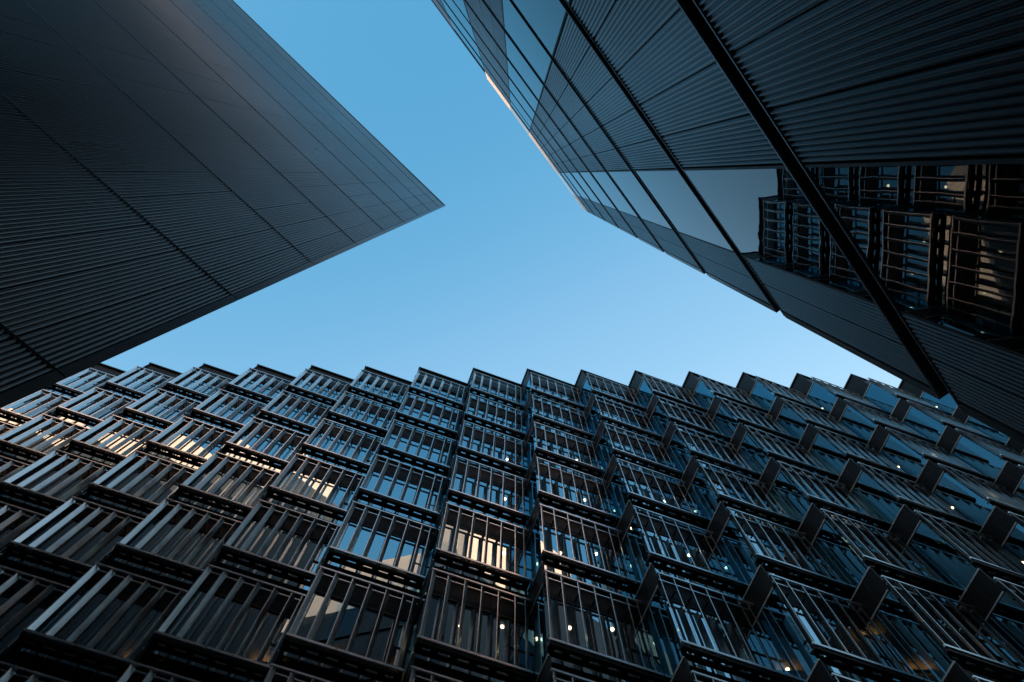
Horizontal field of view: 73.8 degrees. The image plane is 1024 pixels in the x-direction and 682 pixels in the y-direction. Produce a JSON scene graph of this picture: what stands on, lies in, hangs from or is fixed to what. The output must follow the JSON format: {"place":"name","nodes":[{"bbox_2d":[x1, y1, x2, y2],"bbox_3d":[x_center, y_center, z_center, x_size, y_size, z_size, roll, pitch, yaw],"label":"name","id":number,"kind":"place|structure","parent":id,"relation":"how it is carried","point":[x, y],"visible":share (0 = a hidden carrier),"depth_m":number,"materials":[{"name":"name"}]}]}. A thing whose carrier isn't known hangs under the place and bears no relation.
{"place":"outdoors","nodes":[
{"label":"outdoors","id":0,"kind":"place"},
{"bbox_2d":[0,0,445,407],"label":"ribbed metal building","id":1,"kind":"structure","parent":0,"point":[166,166],"depth_m":12.17,"materials":[{"name":"metal"}]},
{"bbox_2d":[101,0,901,388],"label":"sky","id":2,"kind":"structure","parent":0,"point":[511,276],"materials":[{"name":"blue"}]},
{"bbox_2d":[431,0,1023,444],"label":"panelled glass building","id":3,"kind":"structure","parent":0,"point":[847,174],"depth_m":5.52,"materials":[{"name":"grey metal"}]},
{"label":"ground","id":4,"kind":"structure","parent":0,"visible":0},
{"bbox_2d":[0,362,1023,681],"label":"sawtooth office building","id":5,"kind":"structure","parent":4,"relation":"on","point":[206,522],"depth_m":23.09,"materials":[{"name":"brown metal"}]},
{"bbox_2d":[0,421,16,435],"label":"bay window","id":6,"kind":"structure","parent":5,"relation":"in","point":[5,425],"depth_m":31.35,"materials":[{"name":"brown metal"}]},
{"bbox_2d":[0,455,28,483],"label":"bay window","id":7,"kind":"structure","parent":5,"relation":"in","point":[3,477],"depth_m":27.21,"materials":[{"name":"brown metal"}]},
{"bbox_2d":[0,501,45,551],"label":"bay window","id":8,"kind":"structure","parent":5,"relation":"in","point":[8,533],"depth_m":23.09,"materials":[{"name":"brown metal"}]},
{"bbox_2d":[0,565,69,652],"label":"bay window","id":9,"kind":"structure","parent":5,"relation":"in","point":[16,614],"depth_m":18.96,"materials":[{"name":"brown metal"}]},
{"bbox_2d":[0,389,71,434],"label":"bay window","id":10,"kind":"structure","parent":5,"relation":"in","point":[17,413],"depth_m":33.51,"materials":[{"name":"brown metal"}]},
{"bbox_2d":[0,413,88,474],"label":"bay window","id":11,"kind":"structure","parent":5,"relation":"in","point":[27,443],"depth_m":29.56,"materials":[{"name":"brown metal"}]},
{"bbox_2d":[0,449,112,530],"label":"bay window","id":12,"kind":"structure","parent":5,"relation":"in","point":[40,487],"depth_m":25.48,"materials":[{"name":"brown metal"}]},
{"bbox_2d":[0,496,142,606],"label":"bay window","id":13,"kind":"structure","parent":5,"relation":"in","point":[60,548],"depth_m":21.43,"materials":[{"name":"brown metal"}]},
{"bbox_2d":[31,368,116,405],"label":"bay window","id":14,"kind":"structure","parent":5,"relation":"in","point":[74,386],"depth_m":37.08,"materials":[{"name":"blue glass"}]},
{"bbox_2d":[34,387,135,436],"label":"bay window","id":15,"kind":"structure","parent":5,"relation":"in","point":[84,411],"depth_m":33.17,"materials":[{"name":"brown metal"}]},
{"bbox_2d":[0,562,187,681],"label":"bay window","id":16,"kind":"structure","parent":5,"relation":"in","point":[88,634],"depth_m":17.63,"materials":[{"name":"brown metal"}]},
{"bbox_2d":[46,415,161,479],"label":"bay window","id":17,"kind":"structure","parent":5,"relation":"in","point":[101,444],"depth_m":29.19,"materials":[{"name":"brown metal"}]},
{"bbox_2d":[61,450,195,533],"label":"bay window","id":18,"kind":"structure","parent":5,"relation":"in","point":[132,490],"depth_m":25.21,"materials":[{"name":"brown metal"}]},
{"bbox_2d":[88,366,173,407],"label":"bay window","id":19,"kind":"structure","parent":5,"relation":"in","point":[126,384],"depth_m":37.06,"materials":[{"name":"blue glass"}]},
{"bbox_2d":[105,388,200,440],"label":"bay window","id":20,"kind":"structure","parent":5,"relation":"in","point":[147,411],"depth_m":33.07,"materials":[{"name":"blue glass"}]},
{"bbox_2d":[117,660,200,681],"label":"bay window","id":21,"kind":"structure","parent":5,"relation":"in","point":[129,671],"depth_m":15.66,"materials":[{"name":"brown metal"}]},
{"bbox_2d":[84,498,241,611],"bbox_3d":[-10.739,7.122,21.576,3.117,4.510,1.520,20,-77,-4],"label":"bay window","id":22,"kind":"structure","parent":5,"relation":"in","point":[164,550],"depth_m":21.24,"materials":[{"name":"brown metal"}]},
{"bbox_2d":[127,416,235,482],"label":"bay window","id":23,"kind":"structure","parent":5,"relation":"in","point":[179,446],"depth_m":29.09,"materials":[{"name":"brown metal"}]},
{"bbox_2d":[151,366,231,411],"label":"bay window","id":24,"kind":"structure","parent":5,"relation":"in","point":[199,390],"depth_m":36.98,"materials":[{"name":"blue glass"}]},
{"bbox_2d":[128,564,305,681],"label":"bay window","id":25,"kind":"structure","parent":5,"relation":"in","point":[209,636],"depth_m":17.68,"materials":[{"name":"brown metal"}]},
{"bbox_2d":[157,451,279,536],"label":"bay window","id":26,"kind":"structure","parent":5,"relation":"in","point":[215,490],"depth_m":25.16,"materials":[{"name":"brown metal"}]},
{"bbox_2d":[176,389,265,443],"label":"bay window","id":27,"kind":"structure","parent":5,"relation":"in","point":[211,411],"depth_m":32.97,"materials":[{"name":"brown metal"}]},
{"bbox_2d":[214,367,290,413],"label":"bay window","id":28,"kind":"structure","parent":5,"relation":"in","point":[243,386],"depth_m":36.82,"materials":[{"name":"blue glass"}]},
{"bbox_2d":[209,417,309,484],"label":"bay window","id":29,"kind":"structure","parent":5,"relation":"in","point":[275,454],"depth_m":29.03,"materials":[{"name":"brown metal"}]},
{"bbox_2d":[199,499,340,615],"bbox_3d":[-7.523,7.173,21.569,3.117,4.510,1.520,20,-77,-4],"label":"bay window","id":30,"kind":"structure","parent":5,"relation":"in","point":[262,550],"depth_m":21.12,"materials":[{"name":"brown metal"}]},
{"bbox_2d":[248,390,331,446],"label":"bay window","id":31,"kind":"structure","parent":5,"relation":"in","point":[292,417],"depth_m":32.90,"materials":[{"name":"blue glass"}]},
{"bbox_2d":[264,663,331,681],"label":"bay window","id":32,"kind":"structure","parent":5,"relation":"in","point":[291,678],"depth_m":15.66,"materials":[{"name":"brown metal"}]},
{"bbox_2d":[253,453,364,541],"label":"bay window","id":33,"kind":"structure","parent":5,"relation":"in","point":[297,490],"depth_m":25.02,"materials":[{"name":"glass"}]},
{"bbox_2d":[278,368,349,415],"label":"bay window","id":34,"kind":"structure","parent":5,"relation":"in","point":[300,386],"depth_m":36.76,"materials":[{"name":"brown metal"}]},
{"bbox_2d":[291,418,383,488],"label":"bay window","id":35,"kind":"structure","parent":5,"relation":"in","point":[326,447],"depth_m":28.92,"materials":[{"name":"blue glass"}]},
{"bbox_2d":[263,566,419,681],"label":"bay window","id":36,"kind":"structure","parent":5,"relation":"in","point":[330,637],"depth_m":17.73,"materials":[{"name":"brown metal"}]},
{"bbox_2d":[319,391,398,449],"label":"bay window","id":37,"kind":"structure","parent":5,"relation":"in","point":[349,415],"depth_m":32.73,"materials":[{"name":"brown metal"}]},
{"bbox_2d":[314,501,435,620],"bbox_3d":[-4.308,7.224,21.562,3.117,4.510,1.520,20,-77,-4],"label":"bay window","id":38,"kind":"structure","parent":5,"relation":"in","point":[358,549],"depth_m":20.90,"materials":[{"name":"brown metal"}]},
{"bbox_2d":[341,369,409,418],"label":"bay window","id":39,"kind":"structure","parent":5,"relation":"in","point":[362,388],"depth_m":36.54,"materials":[{"name":"blue glass"}]},
{"bbox_2d":[348,454,446,544],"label":"bay window","id":40,"kind":"structure","parent":5,"relation":"in","point":[407,499],"depth_m":24.72,"materials":[{"name":"blue glass"}]},
{"bbox_2d":[373,419,455,492],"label":"bay window","id":41,"kind":"structure","parent":5,"relation":"in","point":[411,452],"depth_m":28.56,"materials":[{"name":"blue glass"}]},
{"bbox_2d":[391,392,461,452],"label":"bay window","id":42,"kind":"structure","parent":5,"relation":"in","point":[421,418],"depth_m":32.42,"materials":[{"name":"brown metal"}]},
{"bbox_2d":[409,665,462,681],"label":"bay window","id":43,"kind":"structure","parent":5,"relation":"in","point":[413,675],"depth_m":15.66,"materials":[{"name":"brown metal"}]},
{"bbox_2d":[405,370,467,421],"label":"bay window","id":44,"kind":"structure","parent":5,"relation":"in","point":[430,392],"depth_m":36.32,"materials":[{"name":"brown metal"}]},
{"bbox_2d":[400,567,533,681],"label":"bay window","id":45,"kind":"structure","parent":5,"relation":"in","point":[462,641],"depth_m":17.78,"materials":[{"name":"brown metal"}]},
{"bbox_2d":[415,502,529,621],"bbox_3d":[-1.092,7.275,21.554,3.117,4.510,1.520,20,-77,-4],"label":"bay window","id":46,"kind":"structure","parent":5,"relation":"in","point":[457,550],"depth_m":20.75,"materials":[{"name":"brown metal"}]},
{"bbox_2d":[432,455,527,546],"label":"bay window","id":47,"kind":"structure","parent":5,"relation":"in","point":[490,499],"depth_m":24.64,"materials":[{"name":"blue glass"}]},
{"bbox_2d":[444,420,526,492],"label":"bay window","id":48,"kind":"structure","parent":5,"relation":"in","point":[495,456],"depth_m":28.50,"materials":[{"name":"blue glass"}]},
{"bbox_2d":[453,393,524,453],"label":"bay window","id":49,"kind":"structure","parent":5,"relation":"in","point":[476,415],"depth_m":32.39,"materials":[{"name":"blue glass"}]},
{"bbox_2d":[460,371,523,421],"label":"bay window","id":50,"kind":"structure","parent":5,"relation":"in","point":[478,389],"depth_m":36.29,"materials":[{"name":"brown metal"}]},
{"bbox_2d":[522,372,584,422],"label":"bay window","id":51,"kind":"structure","parent":5,"relation":"in","point":[531,388],"depth_m":36.27,"materials":[{"name":"brown metal"}]},
{"bbox_2d":[523,394,592,454],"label":"bay window","id":52,"kind":"structure","parent":5,"relation":"in","point":[533,413],"depth_m":32.38,"materials":[{"name":"blue glass"}]},
{"bbox_2d":[523,421,603,494],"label":"bay window","id":53,"kind":"structure","parent":5,"relation":"in","point":[536,446],"depth_m":28.48,"materials":[{"name":"blue glass"}]},
{"bbox_2d":[524,457,618,548],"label":"bay window","id":54,"kind":"structure","parent":5,"relation":"in","point":[575,500],"depth_m":24.60,"materials":[{"name":"blue glass"}]},
{"bbox_2d":[551,668,594,681],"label":"bay window","id":55,"kind":"structure","parent":5,"relation":"in","point":[553,670],"depth_m":15.65,"materials":[{"name":"brown metal"}]},
{"bbox_2d":[526,504,638,623],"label":"bay window","id":56,"kind":"structure","parent":5,"relation":"in","point":[549,548],"depth_m":20.72,"materials":[{"name":"brown metal"}]},
{"bbox_2d":[528,569,663,681],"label":"bay window","id":57,"kind":"structure","parent":5,"relation":"in","point":[566,636],"depth_m":17.84,"materials":[{"name":"brown metal"}]},
{"bbox_2d":[578,373,646,423],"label":"bay window","id":58,"kind":"structure","parent":5,"relation":"in","point":[587,393],"depth_m":36.24,"materials":[{"name":"blue glass"}]},
{"bbox_2d":[584,395,661,454],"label":"bay window","id":59,"kind":"structure","parent":5,"relation":"in","point":[596,417],"depth_m":32.37,"materials":[{"name":"brown metal"}]},
{"bbox_2d":[593,422,684,496],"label":"bay window","id":60,"kind":"structure","parent":5,"relation":"in","point":[608,449],"depth_m":28.48,"materials":[{"name":"brown metal"}]},
{"bbox_2d":[604,458,712,549],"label":"bay window","id":61,"kind":"structure","parent":5,"relation":"in","point":[623,492],"depth_m":24.57,"materials":[{"name":"brown metal"}]},
{"bbox_2d":[634,374,709,425],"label":"bay window","id":62,"kind":"structure","parent":5,"relation":"in","point":[647,395],"depth_m":36.27,"materials":[{"name":"blue glass"}]},
{"bbox_2d":[619,505,751,625],"bbox_3d":[5.339,7.378,21.540,3.117,4.510,1.521,20,-77,-4],"label":"bay window","id":63,"kind":"structure","parent":5,"relation":"in","point":[646,551],"depth_m":20.70,"materials":[{"name":"brown metal"}]},
{"bbox_2d":[647,396,733,456],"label":"bay window","id":64,"kind":"structure","parent":5,"relation":"in","point":[663,421],"depth_m":32.41,"materials":[{"name":"brown metal"}]},
{"bbox_2d":[691,670,726,681],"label":"bay window","id":65,"kind":"structure","parent":5,"relation":"in","point":[695,673],"depth_m":15.63,"materials":[{"name":"grey metal"}]},
{"bbox_2d":[664,424,764,497],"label":"bay window","id":66,"kind":"structure","parent":5,"relation":"in","point":[683,454],"depth_m":28.53,"materials":[{"name":"brown metal"}]},
{"bbox_2d":[639,571,794,681],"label":"bay window","id":67,"kind":"structure","parent":5,"relation":"in","point":[683,638],"depth_m":17.86,"materials":[{"name":"brown metal"}]},
{"bbox_2d":[690,375,772,426],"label":"bay window","id":68,"kind":"structure","parent":5,"relation":"in","point":[708,398],"depth_m":36.30,"materials":[{"name":"blue glass"}]},
{"bbox_2d":[685,459,806,551],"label":"bay window","id":69,"kind":"structure","parent":5,"relation":"in","point":[712,498],"depth_m":24.64,"materials":[{"name":"brown metal"}]},
{"bbox_2d":[710,397,800,456],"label":"bay window","id":70,"kind":"structure","parent":5,"relation":"in","point":[731,424],"depth_m":32.52,"materials":[{"name":"blue glass"}]},
{"bbox_2d":[713,507,864,627],"bbox_3d":[8.555,7.429,21.533,3.117,4.510,1.520,20,-77,-4],"label":"bay window","id":71,"kind":"structure","parent":5,"relation":"in","point":[750,558],"depth_m":20.75,"materials":[{"name":"brown metal"}]},
{"bbox_2d":[734,425,845,498],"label":"bay window","id":72,"kind":"structure","parent":5,"relation":"in","point":[761,458],"depth_m":28.68,"materials":[{"name":"blue glass"}]},
{"bbox_2d":[747,375,833,426],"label":"bay window","id":73,"kind":"structure","parent":5,"relation":"in","point":[770,400],"depth_m":36.60,"materials":[{"name":"blue glass"}]},
{"bbox_2d":[773,398,873,458],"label":"bay window","id":74,"kind":"structure","parent":5,"relation":"in","point":[803,428],"depth_m":32.70,"materials":[{"name":"brown metal"}]},
{"bbox_2d":[765,460,893,550],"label":"bay window","id":75,"kind":"structure","parent":5,"relation":"in","point":[803,503],"depth_m":24.82,"materials":[{"name":"brown metal"}]},
{"bbox_2d":[752,573,923,681],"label":"bay window","id":76,"kind":"structure","parent":5,"relation":"in","point":[809,645],"depth_m":17.87,"materials":[{"name":"brown metal"}]},
{"bbox_2d":[831,672,859,681],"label":"bay window","id":77,"kind":"structure","parent":5,"relation":"in","point":[835,675],"depth_m":15.62,"materials":[{"name":"grey metal"}]},
{"bbox_2d":[804,377,886,424],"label":"bay window","id":78,"kind":"structure","parent":5,"relation":"in","point":[834,403],"depth_m":36.84,"materials":[{"name":"blue glass"}]},
{"bbox_2d":[805,426,925,499],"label":"bay window","id":79,"kind":"structure","parent":5,"relation":"in","point":[842,462],"depth_m":28.88,"materials":[{"name":"blue glass"}]},
{"bbox_2d":[836,399,941,458],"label":"bay window","id":80,"kind":"structure","parent":5,"relation":"in","point":[873,431],"depth_m":32.91,"materials":[{"name":"blue glass"}]},
{"bbox_2d":[807,508,978,629],"bbox_3d":[11.770,7.480,21.526,3.117,4.510,1.520,20,-77,-4],"label":"bay window","id":81,"kind":"structure","parent":5,"relation":"in","point":[860,564],"depth_m":20.93,"materials":[{"name":"brown metal"}]},
{"bbox_2d":[862,377,947,423],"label":"bay window","id":82,"kind":"structure","parent":5,"relation":"in","point":[897,406],"depth_m":36.82,"materials":[{"name":"blue glass"}]},
{"bbox_2d":[846,462,994,554],"bbox_3d":[15.010,6.576,25.415,3.117,4.510,1.520,20,-77,-4],"label":"bay window","id":83,"kind":"structure","parent":5,"relation":"in","point":[891,505],"depth_m":24.98,"materials":[{"name":"brown metal"}]},
{"bbox_2d":[875,427,1004,500],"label":"bay window","id":84,"kind":"structure","parent":5,"relation":"in","point":[924,469],"depth_m":29.00,"materials":[{"name":"blue glass"}]},
{"bbox_2d":[866,575,1023,681],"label":"bay window","id":85,"kind":"structure","parent":5,"relation":"in","point":[936,648],"depth_m":17.88,"materials":[{"name":"brown metal"}]},
{"bbox_2d":[899,400,999,455],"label":"bay window","id":86,"kind":"structure","parent":5,"relation":"in","point":[944,434],"depth_m":32.89,"materials":[{"name":"blue glass"}]},
{"bbox_2d":[901,510,1023,628],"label":"bay window","id":87,"kind":"structure","parent":5,"relation":"in","point":[972,571],"depth_m":21.30,"materials":[{"name":"brown metal"}]},
{"bbox_2d":[928,463,1023,551],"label":"bay window","id":88,"kind":"structure","parent":5,"relation":"in","point":[989,514],"depth_m":25.24,"materials":[{"name":"blue glass"}]},
{"bbox_2d":[971,675,992,681],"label":"bay window","id":89,"kind":"structure","parent":5,"relation":"in","point":[977,679],"depth_m":15.60,"materials":[{"name":"grey metal"}]},
{"bbox_2d":[949,428,1023,493],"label":"bay window","id":90,"kind":"structure","parent":5,"relation":"in","point":[1002,468],"depth_m":29.09,"materials":[{"name":"blue glass"}]},
{"bbox_2d":[979,577,1023,669],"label":"bay window","id":91,"kind":"structure","parent":5,"relation":"in","point":[1006,616],"depth_m":18.68,"materials":[{"name":"brown metal"}]},
{"bbox_2d":[998,511,1023,572],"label":"bay window","id":92,"kind":"structure","parent":5,"relation":"in","point":[1013,543],"depth_m":22.79,"materials":[{"name":"blue metal"}]},
{"bbox_2d":[1013,465,1023,509],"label":"bay window","id":93,"kind":"structure","parent":5,"relation":"in","point":[1019,491],"depth_m":26.87,"materials":[{"name":"blue metal"}]}
]}

